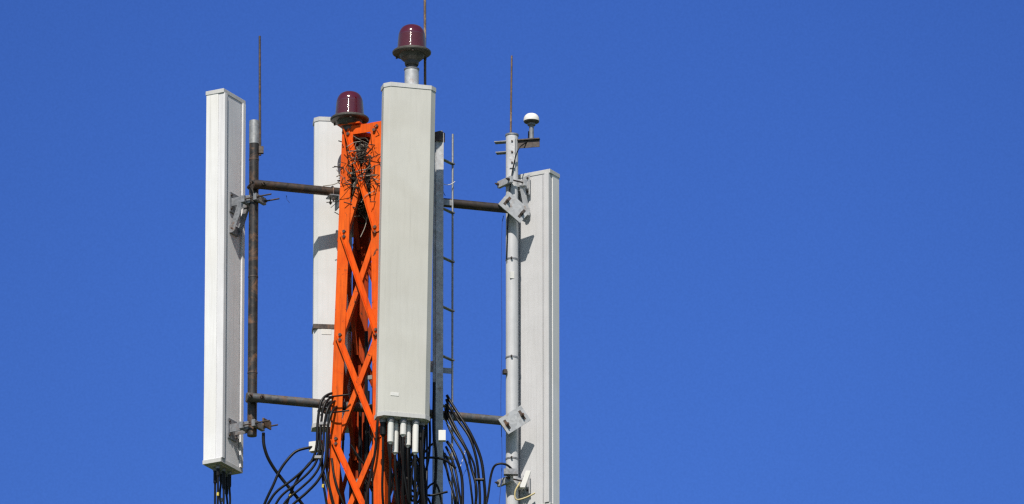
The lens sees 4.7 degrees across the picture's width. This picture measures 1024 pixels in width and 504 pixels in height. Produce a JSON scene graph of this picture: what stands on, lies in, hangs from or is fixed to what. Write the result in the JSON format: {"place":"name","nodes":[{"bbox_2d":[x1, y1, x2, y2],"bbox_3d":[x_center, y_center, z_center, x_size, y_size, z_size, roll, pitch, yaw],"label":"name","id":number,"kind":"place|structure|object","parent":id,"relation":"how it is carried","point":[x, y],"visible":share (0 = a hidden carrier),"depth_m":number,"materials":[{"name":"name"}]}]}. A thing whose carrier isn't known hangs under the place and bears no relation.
{"place":"outdoors","nodes":[
{"label":"outdoors","id":0,"kind":"place"},
{"bbox_2d":[327,121,405,503],"bbox_3d":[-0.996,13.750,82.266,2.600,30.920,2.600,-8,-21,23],"label":"lattice mast","id":1,"kind":"object","parent":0,"point":[362,256],"visible":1,"depth_m":86.75,"materials":[{"name":"orange metal"}]},
{"bbox_2d":[311,117,353,444],"bbox_3d":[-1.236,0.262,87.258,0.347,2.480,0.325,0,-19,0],"label":"panel antenna","id":2,"kind":"object","parent":1,"relation":"attached to","point":[327,144],"visible":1,"depth_m":87.17,"materials":[{"name":"paint"}]},
{"bbox_2d":[330,91,368,128],"bbox_3d":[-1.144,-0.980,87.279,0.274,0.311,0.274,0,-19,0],"label":"obstruction light","id":3,"kind":"object","parent":1,"relation":"on","point":[349,107],"visible":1,"depth_m":87.21,"materials":[{"name":"red glass"}]},
{"bbox_2d":[323,126,380,236],"bbox_3d":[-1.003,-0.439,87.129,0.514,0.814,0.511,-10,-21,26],"label":"bird nest","id":4,"kind":"object","parent":1,"relation":"attached to","point":[360,151],"visible":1,"depth_m":87.05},
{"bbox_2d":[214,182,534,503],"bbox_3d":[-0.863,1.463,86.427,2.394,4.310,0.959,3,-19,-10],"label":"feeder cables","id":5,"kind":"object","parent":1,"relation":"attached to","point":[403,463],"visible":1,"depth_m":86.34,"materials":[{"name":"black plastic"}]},
{"bbox_2d":[245,119,530,503],"bbox_3d":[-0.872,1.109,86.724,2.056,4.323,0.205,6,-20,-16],"label":"mounting frame","id":6,"kind":"object","parent":1,"relation":"attached to","point":[513,419],"visible":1,"depth_m":86.99,"materials":[{"name":"metal"}]},
{"bbox_2d":[203,88,279,495],"bbox_3d":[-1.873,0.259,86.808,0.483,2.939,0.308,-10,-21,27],"label":"panel antenna","id":7,"kind":"object","parent":6,"relation":"attached to","point":[226,426],"visible":1,"depth_m":86.82,"materials":[{"name":"paint"}]},
{"bbox_2d":[259,0,512,155],"bbox_3d":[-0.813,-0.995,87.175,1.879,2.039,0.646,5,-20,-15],"label":"lightning rods","id":8,"kind":"object","parent":6,"relation":"attached to","point":[261,149],"visible":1,"depth_m":87.27,"materials":[{"name":"metal"}]},
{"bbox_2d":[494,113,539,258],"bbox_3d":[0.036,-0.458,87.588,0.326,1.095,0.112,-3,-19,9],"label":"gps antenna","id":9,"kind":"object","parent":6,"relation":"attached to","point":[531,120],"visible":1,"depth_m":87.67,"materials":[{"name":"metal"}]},
{"bbox_2d":[495,169,559,503],"bbox_3d":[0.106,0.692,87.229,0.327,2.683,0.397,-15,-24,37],"label":"panel antenna","id":10,"kind":"object","parent":6,"relation":"attached to","point":[538,326],"visible":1,"depth_m":87.27,"materials":[{"name":"paint"}]},
{"bbox_2d":[374,68,445,454],"bbox_3d":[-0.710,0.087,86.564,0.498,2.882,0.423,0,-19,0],"label":"panel antenna","id":11,"kind":"object","parent":1,"relation":"attached to","point":[405,259],"visible":1,"depth_m":86.39,"materials":[{"name":"paint"}]},
{"bbox_2d":[392,24,430,70],"bbox_3d":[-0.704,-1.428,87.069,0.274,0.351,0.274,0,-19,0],"label":"warning light","id":12,"kind":"object","parent":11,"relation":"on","point":[411,50],"visible":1,"depth_m":87.00,"materials":[{"name":"red glass"}]},
{"bbox_2d":[430,131,454,503],"bbox_3d":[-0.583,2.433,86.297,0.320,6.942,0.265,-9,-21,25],"label":"cable ladder","id":13,"kind":"object","parent":1,"relation":"attached to","point":[437,369],"visible":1,"depth_m":86.91,"materials":[{"name":"metal"}]},
{"bbox_2d":[0,0,1023,503],"label":"sky","id":14,"kind":"structure","parent":0,"point":[791,232],"materials":[{"name":"blue"}]}
]}

